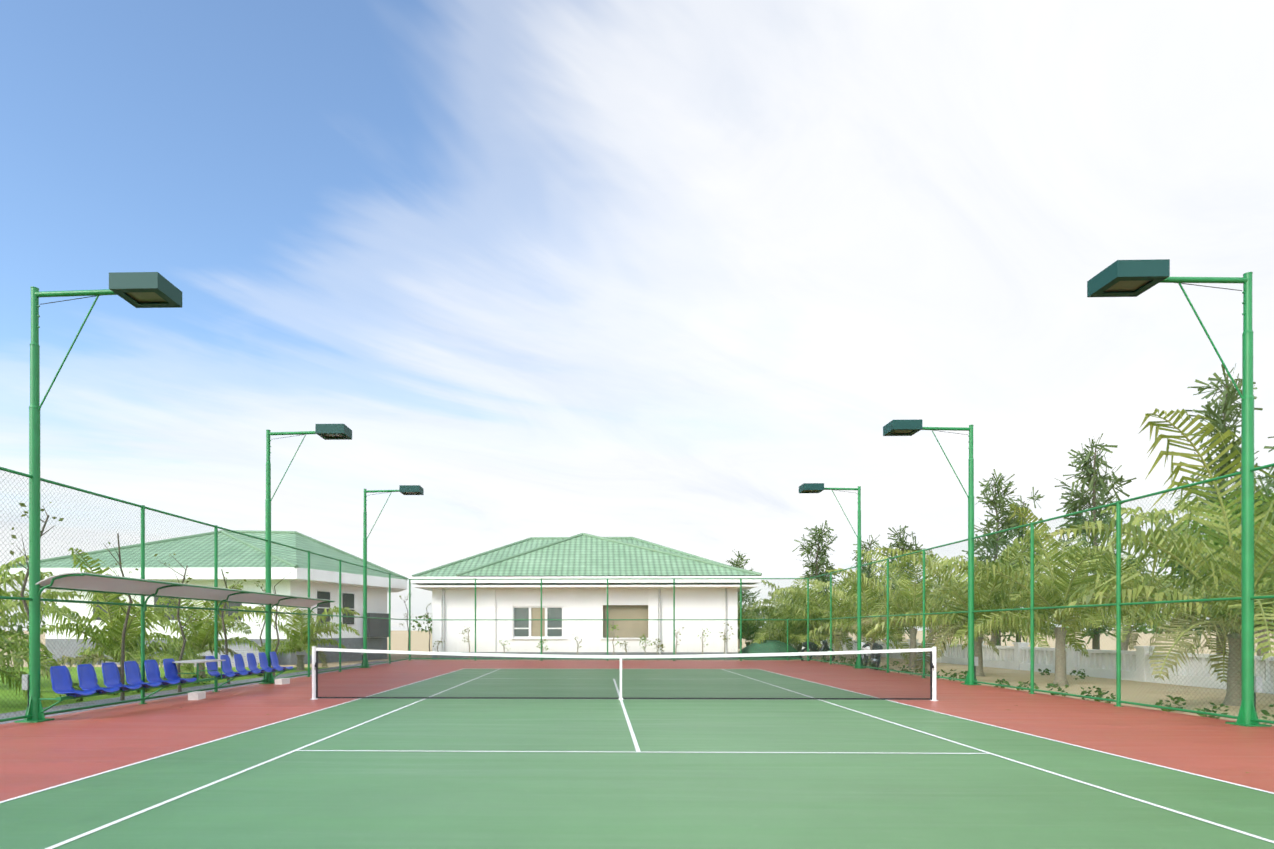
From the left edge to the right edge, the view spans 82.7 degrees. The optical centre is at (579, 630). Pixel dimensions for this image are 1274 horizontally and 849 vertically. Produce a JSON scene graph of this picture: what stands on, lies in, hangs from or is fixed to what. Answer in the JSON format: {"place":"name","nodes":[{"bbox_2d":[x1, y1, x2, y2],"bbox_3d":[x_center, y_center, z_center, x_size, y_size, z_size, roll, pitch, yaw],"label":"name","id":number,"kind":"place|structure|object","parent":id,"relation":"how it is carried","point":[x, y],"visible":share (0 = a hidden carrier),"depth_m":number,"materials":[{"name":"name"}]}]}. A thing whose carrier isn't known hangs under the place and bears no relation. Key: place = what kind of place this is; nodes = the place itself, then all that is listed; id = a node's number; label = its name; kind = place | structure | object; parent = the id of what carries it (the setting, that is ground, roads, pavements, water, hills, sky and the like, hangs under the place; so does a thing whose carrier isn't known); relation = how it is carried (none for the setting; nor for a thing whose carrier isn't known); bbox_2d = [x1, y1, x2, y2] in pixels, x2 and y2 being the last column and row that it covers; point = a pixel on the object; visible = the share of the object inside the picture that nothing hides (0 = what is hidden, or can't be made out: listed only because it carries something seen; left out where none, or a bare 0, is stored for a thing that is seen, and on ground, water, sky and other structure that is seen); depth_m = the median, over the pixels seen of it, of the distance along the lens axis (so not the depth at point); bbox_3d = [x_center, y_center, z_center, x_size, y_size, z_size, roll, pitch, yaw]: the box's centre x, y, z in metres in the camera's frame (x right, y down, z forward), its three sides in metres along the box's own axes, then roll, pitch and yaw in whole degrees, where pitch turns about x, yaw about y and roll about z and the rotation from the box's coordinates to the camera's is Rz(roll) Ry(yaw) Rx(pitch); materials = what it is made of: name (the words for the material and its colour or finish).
{"place":"outdoors","nodes":[
{"label":"outdoors","id":0,"kind":"place"},
{"bbox_2d":[0,667,328,713],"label":"lawn","id":1,"kind":"structure","parent":0,"point":[99,675],"depth_m":19.25,"materials":[{"name":"green plant"}]},
{"bbox_2d":[0,555,76,665],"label":"tree","id":2,"kind":"object","parent":1,"relation":"on","point":[16,617],"depth_m":19.94,"materials":[{"name":"green plant"}]},
{"bbox_2d":[0,570,83,702],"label":"tree","id":3,"kind":"object","parent":1,"relation":"on","point":[7,609],"depth_m":14.71,"materials":[{"name":"green plant"}]},
{"bbox_2d":[0,547,204,680],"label":"tree","id":4,"kind":"object","parent":1,"relation":"on","point":[131,634],"depth_m":18.49,"materials":[{"name":"green plant"}]},
{"bbox_2d":[60,665,296,700],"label":"shrubs","id":5,"kind":"object","parent":1,"relation":"on","point":[146,690],"depth_m":19.13,"materials":[{"name":"green plant"}]},
{"bbox_2d":[115,584,287,677],"bbox_3d":[-12.167,0.045,24.002,4.337,3.137,4.716,0,0,39],"label":"tree","id":6,"kind":"object","parent":1,"relation":"on","point":[203,628],"depth_m":23.62,"materials":[{"name":"green plant"}]},
{"bbox_2d":[230,605,359,670],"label":"tree","id":7,"kind":"object","parent":1,"relation":"on","point":[302,644],"depth_m":27.77,"materials":[{"name":"green plant"}]},
{"bbox_2d":[0,661,398,723],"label":"curb","id":8,"kind":"structure","parent":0,"point":[89,703],"depth_m":16.89,"materials":[{"name":"grey concrete"}]},
{"bbox_2d":[10,502,62,617],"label":"sapling","id":9,"kind":"object","parent":8,"relation":"on","point":[27,572],"depth_m":13.24,"materials":[{"name":"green plant"}]},
{"bbox_2d":[103,533,138,700],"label":"sapling","id":10,"kind":"object","parent":8,"relation":"on","point":[122,694],"depth_m":15.93,"materials":[{"name":"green plant"}]},
{"bbox_2d":[154,553,199,691],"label":"sapling","id":11,"kind":"object","parent":8,"relation":"on","point":[182,650],"depth_m":18.13,"materials":[{"name":"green plant"}]},
{"bbox_2d":[218,569,245,683],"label":"sapling","id":12,"kind":"object","parent":8,"relation":"on","point":[226,645],"depth_m":20.71,"materials":[{"name":"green plant"}]},
{"bbox_2d":[262,571,291,677],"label":"sapling","id":13,"kind":"object","parent":8,"relation":"on","point":[277,645],"depth_m":23.47,"materials":[{"name":"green plant"}]},
{"bbox_2d":[0,631,1273,725],"bbox_3d":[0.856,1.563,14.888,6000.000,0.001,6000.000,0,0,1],"label":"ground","id":14,"kind":"structure","parent":0,"point":[420,639],"depth_m":23.78,"materials":[{"name":"beige concrete"}]},
{"bbox_2d":[7,567,406,666],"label":"building","id":15,"kind":"structure","parent":14,"relation":"on","point":[285,586],"depth_m":32.53,"materials":[{"name":"paint"}]},
{"bbox_2d":[10,530,406,580],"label":"roof","id":16,"kind":"structure","parent":15,"relation":"on","point":[285,556],"depth_m":33.71,"materials":[{"name":"tile"}]},
{"bbox_2d":[254,579,264,651],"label":"sapling","id":17,"kind":"object","parent":14,"relation":"on","point":[258,620],"depth_m":30.12,"materials":[{"name":"green plant"}]},
{"bbox_2d":[399,593,412,654],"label":"sapling","id":18,"kind":"object","parent":14,"relation":"on","point":[407,622],"depth_m":44.60,"materials":[{"name":"green plant"}]},
{"bbox_2d":[423,603,431,650],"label":"sapling","id":19,"kind":"object","parent":14,"relation":"on","point":[428,626],"depth_m":46.11,"materials":[{"name":"green plant"}]},
{"bbox_2d":[459,627,469,659],"bbox_3d":[-5.902,0.682,37.352,0.574,1.765,0.594,0,0,-41],"label":"bed plant","id":20,"kind":"object","parent":14,"relation":"on","point":[468,641],"depth_m":37.23,"materials":[{"name":"green plant"}]},
{"bbox_2d":[499,640,510,659],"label":"bed plant","id":21,"kind":"object","parent":14,"relation":"on","point":[504,646],"depth_m":37.04,"materials":[{"name":"green plant"}]},
{"bbox_2d":[536,639,548,659],"bbox_3d":[-1.898,0.997,37.237,0.617,1.137,0.789,0,0,-11],"label":"bed plant","id":22,"kind":"object","parent":14,"relation":"on","point":[542,645],"depth_m":37.22,"materials":[{"name":"green plant"}]},
{"bbox_2d":[574,637,581,659],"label":"bed plant","id":23,"kind":"object","parent":14,"relation":"on","point":[577,644],"depth_m":36.61,"materials":[{"name":"green plant"}]},
{"bbox_2d":[409,576,761,659],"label":"building","id":24,"kind":"structure","parent":14,"relation":"on","point":[563,595],"depth_m":37.97,"materials":[{"name":"paint"}]},
{"bbox_2d":[443,588,726,654],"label":"building fittings","id":25,"kind":"object","parent":24,"relation":"attached to","point":[725,594],"depth_m":37.80,"materials":[{"name":"plastic"}]},
{"bbox_2d":[412,533,761,576],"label":"roof","id":26,"kind":"structure","parent":24,"relation":"on","point":[582,554],"depth_m":38.38,"materials":[{"name":"tile"}]},
{"bbox_2d":[609,624,618,659],"bbox_3d":[1.742,0.624,36.354,0.535,1.880,0.875,0,0,21],"label":"bed plant","id":27,"kind":"object","parent":14,"relation":"on","point":[612,628],"depth_m":36.39,"materials":[{"name":"green plant"}]},
{"bbox_2d":[619,641,628,660],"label":"bed plant","id":28,"kind":"object","parent":14,"relation":"on","point":[625,643],"depth_m":36.53,"materials":[{"name":"green plant"}]},
{"bbox_2d":[2,615,1255,633],"bbox_3d":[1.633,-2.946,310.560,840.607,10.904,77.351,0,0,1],"label":"distant trees","id":29,"kind":"object","parent":14,"relation":"on","point":[1144,629],"depth_m":306.79,"materials":[{"name":"green plant"}]},
{"bbox_2d":[0,660,1273,800],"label":"court slab","id":30,"kind":"structure","parent":14,"relation":"on","point":[57,750],"depth_m":11.51,"materials":[{"name":"red concrete"}]},
{"bbox_2d":[14,272,181,722],"bbox_3d":[-7.633,-2.022,11.397,2.360,6.930,0.660,0,0,1],"label":"floodlight","id":31,"kind":"object","parent":30,"relation":"on","point":[146,289],"visible":0.98,"depth_m":11.37,"materials":[{"name":"green paint"}]},
{"bbox_2d":[36,572,334,713],"bbox_3d":[-8.085,0.221,16.823,0.785,2.272,10.925,0,0,1],"label":"player shelter","id":32,"kind":"object","parent":30,"relation":"on","point":[86,582],"visible":0.98,"depth_m":14.36,"materials":[{"name":"grey paint"}]},
{"bbox_2d":[50,652,292,696],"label":"stadium seats","id":33,"kind":"object","parent":32,"relation":"on","point":[61,680],"visible":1,"depth_m":13.57,"materials":[{"name":"plastic"}]},
{"bbox_2d":[188,678,289,699],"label":"concrete blocks","id":34,"kind":"object","parent":30,"relation":"on","point":[197,695],"depth_m":15.15,"materials":[{"name":"white concrete"}]},
{"bbox_2d":[259,424,351,683],"bbox_3d":[-7.432,-2.022,19.505,2.360,6.930,0.660,0,0,1],"label":"floodlight","id":35,"kind":"object","parent":30,"relation":"on","point":[334,431],"visible":0.96,"depth_m":19.48,"materials":[{"name":"green paint"}]},
{"bbox_2d":[311,646,317,699],"bbox_3d":[-5.542,0.891,15.030,0.150,1.105,0.183,0,0,1],"label":"net post","id":36,"kind":"object","parent":30,"relation":"on","point":[314,664],"visible":1,"depth_m":15.01,"materials":[{"name":"white metal"}]},
{"bbox_2d":[359,485,423,667],"bbox_3d":[-7.231,-2.022,27.642,2.360,6.930,0.660,0,0,1],"label":"floodlight","id":37,"kind":"object","parent":30,"relation":"on","point":[411,489],"visible":0.94,"depth_m":27.61,"materials":[{"name":"green paint"}]},
{"bbox_2d":[316,648,931,699],"bbox_3d":[0.856,0.904,14.888,12.720,1.078,0.050,0,0,1],"label":"tennis net","id":38,"kind":"object","parent":30,"relation":"on","point":[832,653],"visible":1,"depth_m":14.88,"materials":[{"name":"black"}]},
{"bbox_2d":[0,669,1273,848],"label":"tennis court","id":39,"kind":"object","parent":30,"relation":"on","point":[411,783],"depth_m":6.76,"materials":[{"name":"green paint"}]},
{"bbox_2d":[0,669,1273,848],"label":"court lines","id":40,"kind":"object","parent":39,"relation":"on","point":[637,748],"visible":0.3,"depth_m":8.38,"materials":[{"name":"white paint"}]},
{"bbox_2d":[0,463,1273,723],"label":"fence frame","id":41,"kind":"object","parent":30,"relation":"on","point":[1118,701],"visible":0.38,"depth_m":16.50,"materials":[{"name":"green metal"}]},
{"bbox_2d":[0,468,1273,724],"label":"chain link fence","id":42,"kind":"object","parent":41,"relation":"attached to","point":[590,598],"visible":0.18,"depth_m":12.02,"materials":[{"name":"green metal"}]},
{"bbox_2d":[22,283,1261,711],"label":"pole junction boxes","id":43,"kind":"object","parent":30,"relation":"on","point":[26,683],"visible":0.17,"depth_m":11.35,"materials":[{"name":"green"}]},
{"bbox_2d":[799,483,865,668],"bbox_3d":[9.564,-2.022,27.226,2.360,6.930,0.660,0,0,1],"label":"floodlight","id":44,"kind":"object","parent":30,"relation":"on","point":[811,487],"visible":0.88,"depth_m":27.15,"materials":[{"name":"green paint"}]},
{"bbox_2d":[883,419,981,684],"bbox_3d":[9.363,-2.022,19.089,2.360,6.930,0.660,0,0,1],"label":"floodlight","id":45,"kind":"object","parent":30,"relation":"on","point":[901,427],"visible":1,"depth_m":19.01,"materials":[{"name":"green paint"}]},
{"bbox_2d":[930,647,937,700],"bbox_3d":[7.254,0.891,14.713,0.150,1.105,0.183,0,0,1],"label":"net post","id":46,"kind":"object","parent":30,"relation":"on","point":[934,673],"visible":0.98,"depth_m":14.70,"materials":[{"name":"white metal"}]},
{"bbox_2d":[1087,259,1270,726],"bbox_3d":[9.162,-2.022,10.981,2.360,6.930,0.660,0,0,1],"label":"floodlight","id":47,"kind":"object","parent":30,"relation":"on","point":[1126,278],"visible":1,"depth_m":10.91,"materials":[{"name":"green paint"}]},
{"bbox_2d":[639,634,651,660],"bbox_3d":[3.341,0.886,36.360,0.690,1.358,0.767,0,0,1],"label":"bed plant","id":48,"kind":"object","parent":14,"relation":"on","point":[644,638],"depth_m":36.33,"materials":[{"name":"green plant"}]},
{"bbox_2d":[650,638,664,660],"bbox_3d":[3.959,0.979,36.873,0.787,1.175,0.708,0,0,1],"label":"bed plant","id":49,"kind":"object","parent":14,"relation":"on","point":[657,646],"depth_m":36.80,"materials":[{"name":"green plant"}]},
{"bbox_2d":[675,627,683,660],"bbox_3d":[5.131,0.698,36.745,0.579,1.732,0.561,0,0,23],"label":"bed plant","id":50,"kind":"object","parent":14,"relation":"on","point":[677,642],"depth_m":36.60,"materials":[{"name":"green plant"}]},
{"bbox_2d":[698,629,710,660],"bbox_3d":[6.338,0.732,36.459,0.672,1.667,0.742,0,0,23],"label":"bed plant","id":51,"kind":"object","parent":14,"relation":"on","point":[703,641],"depth_m":36.44,"materials":[{"name":"green plant"}]},
{"bbox_2d":[719,623,733,660],"bbox_3d":[7.452,0.573,36.706,0.763,1.984,0.826,0,0,-44],"label":"bed plant","id":52,"kind":"object","parent":14,"relation":"on","point":[724,636],"depth_m":36.67,"materials":[{"name":"green plant"}]},
{"bbox_2d":[726,549,760,648],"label":"casuarina","id":53,"kind":"object","parent":14,"relation":"on","point":[737,565],"visible":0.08,"depth_m":60.56,"materials":[{"name":"green plant"}]},
{"bbox_2d":[738,603,790,645],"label":"tree","id":54,"kind":"object","parent":14,"relation":"on","point":[748,628],"depth_m":44.60,"materials":[{"name":"green plant"}]},
{"bbox_2d":[738,640,802,659],"bbox_3d":[10.201,1.042,38.830,3.465,1.043,2.290,0,0,-14],"label":"tarpaulin heap","id":55,"kind":"object","parent":14,"relation":"on","point":[774,646],"depth_m":38.02,"materials":[{"name":"green plastic"}]},
{"bbox_2d":[745,576,832,648],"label":"tree","id":56,"kind":"object","parent":14,"relation":"on","point":[774,586],"depth_m":48.69,"materials":[{"name":"green plant"}]},
{"bbox_2d":[738,596,843,650],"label":"coconut palm","id":57,"kind":"object","parent":14,"relation":"on","point":[779,634],"depth_m":38.98,"materials":[{"name":"green plant"}]},
{"bbox_2d":[755,601,848,651],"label":"coconut palm","id":58,"kind":"object","parent":14,"relation":"on","point":[799,648],"depth_m":42.37,"materials":[{"name":"green plant"}]},
{"bbox_2d":[752,573,866,655],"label":"coconut palm","id":59,"kind":"object","parent":14,"relation":"on","point":[775,596],"depth_m":43.83,"materials":[{"name":"green plant"}]},
{"bbox_2d":[789,520,843,650],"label":"tree","id":60,"kind":"object","parent":14,"relation":"on","point":[815,569],"visible":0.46,"depth_m":49.22,"materials":[{"name":"green plant"}]},
{"bbox_2d":[800,637,834,660],"bbox_3d":[11.888,0.970,35.915,1.850,1.279,0.705,0,0,1],"label":"motorbike","id":61,"kind":"object","parent":14,"relation":"on","point":[813,647],"depth_m":35.86,"materials":[{"name":"black metal"}]},
{"bbox_2d":[769,575,897,658],"bbox_3d":[14.239,-0.633,38.839,7.707,4.500,7.022,0,0,1],"label":"coconut palm","id":62,"kind":"object","parent":14,"relation":"on","point":[803,591],"depth_m":38.46,"materials":[{"name":"green plant"}]},
{"bbox_2d":[855,638,871,667],"bbox_3d":[11.952,0.970,30.401,0.690,1.279,1.810,0,0,26],"label":"motorbike","id":63,"kind":"object","parent":14,"relation":"on","point":[865,646],"depth_m":29.77,"materials":[{"name":"white"}]},
{"bbox_2d":[851,535,886,640],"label":"tree","id":64,"kind":"object","parent":14,"relation":"on","point":[868,571],"visible":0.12,"depth_m":54.25,"materials":[{"name":"green plant"}]},
{"bbox_2d":[803,550,939,663],"bbox_3d":[14.371,-1.064,34.663,6.501,5.374,6.556,0,0,1],"label":"coconut palm","id":65,"kind":"object","parent":14,"relation":"on","point":[872,599],"depth_m":34.38,"materials":[{"name":"green plant"}]},
{"bbox_2d":[828,579,916,640],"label":"coconut palm","id":66,"kind":"object","parent":14,"relation":"on","point":[864,609],"depth_m":48.03,"materials":[{"name":"green plant"}]},
{"bbox_2d":[867,638,885,669],"bbox_3d":[11.748,0.970,28.593,0.690,1.279,1.808,0,0,30],"label":"motorbike","id":67,"kind":"object","parent":14,"relation":"on","point":[876,646],"depth_m":28.12,"materials":[{"name":"black metal"}]},
{"bbox_2d":[875,525,929,640],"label":"tree","id":68,"kind":"object","parent":14,"relation":"on","point":[899,544],"visible":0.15,"depth_m":44.07,"materials":[{"name":"green plant"}]},
{"bbox_2d":[826,549,999,667],"bbox_3d":[14.292,-1.009,30.057,6.965,5.257,6.230,0,0,-38],"label":"coconut palm","id":69,"kind":"object","parent":14,"relation":"on","point":[899,604],"visible":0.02,"depth_m":29.98,"materials":[{"name":"green plant"}]},
{"bbox_2d":[889,576,986,641],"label":"coconut palm","id":70,"kind":"object","parent":14,"relation":"on","point":[929,631],"depth_m":41.57,"materials":[{"name":"green plant"}]},
{"bbox_2d":[865,527,1109,675],"bbox_3d":[13.396,-0.788,24.867,6.504,5.391,7.265,0,0,1],"label":"coconut palm","id":71,"kind":"object","parent":14,"relation":"on","point":[980,597],"visible":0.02,"depth_m":24.07,"materials":[{"name":"green plant"}]},
{"bbox_2d":[953,469,1044,645],"bbox_3d":[22.898,-3.591,39.590,4.031,10.312,4.241,0,0,-41],"label":"casuarina","id":72,"kind":"object","parent":14,"relation":"on","point":[996,540],"visible":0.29,"depth_m":39.20,"materials":[{"name":"green plant"}]},
{"bbox_2d":[925,552,1085,647],"bbox_3d":[20.221,-1.017,34.084,6.816,5.268,7.917,0,0,1],"label":"coconut palm","id":73,"kind":"object","parent":14,"relation":"on","point":[993,639],"depth_m":33.43,"materials":[{"name":"green plant"}]},
{"bbox_2d":[984,487,1050,641],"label":"tree","id":74,"kind":"object","parent":14,"relation":"on","point":[1020,533],"visible":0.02,"depth_m":42.40,"materials":[{"name":"green plant"}]},
{"bbox_2d":[793,637,1273,693],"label":"balustrade wall","id":75,"kind":"structure","parent":14,"relation":"on","point":[1018,658],"depth_m":23.68,"materials":[{"name":"white concrete"}]},
{"bbox_2d":[820,650,1273,726],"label":"shrubs","id":76,"kind":"object","parent":14,"relation":"on","point":[1101,693],"depth_m":17.04,"materials":[{"name":"green plant"}]},
{"bbox_2d":[937,503,1196,685],"bbox_3d":[13.715,-0.962,20.452,6.033,5.162,5.653,0,0,-45],"label":"coconut palm","id":77,"kind":"object","parent":14,"relation":"on","point":[1044,582],"visible":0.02,"depth_m":20.23,"materials":[{"name":"green plant"}]},
{"bbox_2d":[1054,433,1154,649],"bbox_3d":[23.345,-3.603,32.411,3.816,10.338,4.078,0,0,-39],"label":"casuarina","id":78,"kind":"object","parent":14,"relation":"on","point":[1095,483],"visible":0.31,"depth_m":32.41,"materials":[{"name":"green plant"}]},
{"bbox_2d":[1053,535,1230,653],"bbox_3d":[21.375,-0.981,27.926,6.456,5.202,6.574,0,0,1],"label":"coconut palm","id":79,"kind":"object","parent":14,"relation":"on","point":[1127,631],"depth_m":27.20,"materials":[{"name":"green plant"}]},
{"bbox_2d":[1044,408,1273,705],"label":"coconut palm","id":80,"kind":"object","parent":14,"relation":"on","point":[1158,592],"visible":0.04,"depth_m":14.77,"materials":[{"name":"green plant"}]},
{"bbox_2d":[1115,499,1273,675],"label":"coconut palm","id":81,"kind":"object","parent":14,"relation":"on","point":[1130,546],"depth_m":21.88,"materials":[{"name":"green plant"}]},
{"bbox_2d":[1153,487,1273,633],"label":"broadleaf tree","id":82,"kind":"object","parent":14,"relation":"on","point":[1204,536],"depth_m":24.87,"materials":[{"name":"green plant"}]},
{"bbox_2d":[1157,364,1273,672],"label":"casuarina","id":83,"kind":"object","parent":14,"relation":"on","point":[1228,398],"visible":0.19,"depth_m":26.12,"materials":[{"name":"green plant"}]},
{"bbox_2d":[1238,437,1273,513],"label":"casuarina","id":84,"kind":"object","parent":14,"relation":"on","point":[1271,448],"visible":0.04,"depth_m":23.49,"materials":[{"name":"green plant"}]},
{"bbox_2d":[1254,574,1273,594],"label":"coconut palm","id":85,"kind":"object","parent":14,"relation":"on","point":[1266,581],"depth_m":13.65,"materials":[{"name":"green plant"}]},
{"bbox_2d":[0,0,1273,630],"label":"sky","id":86,"kind":"structure","parent":0,"point":[660,272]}
]}

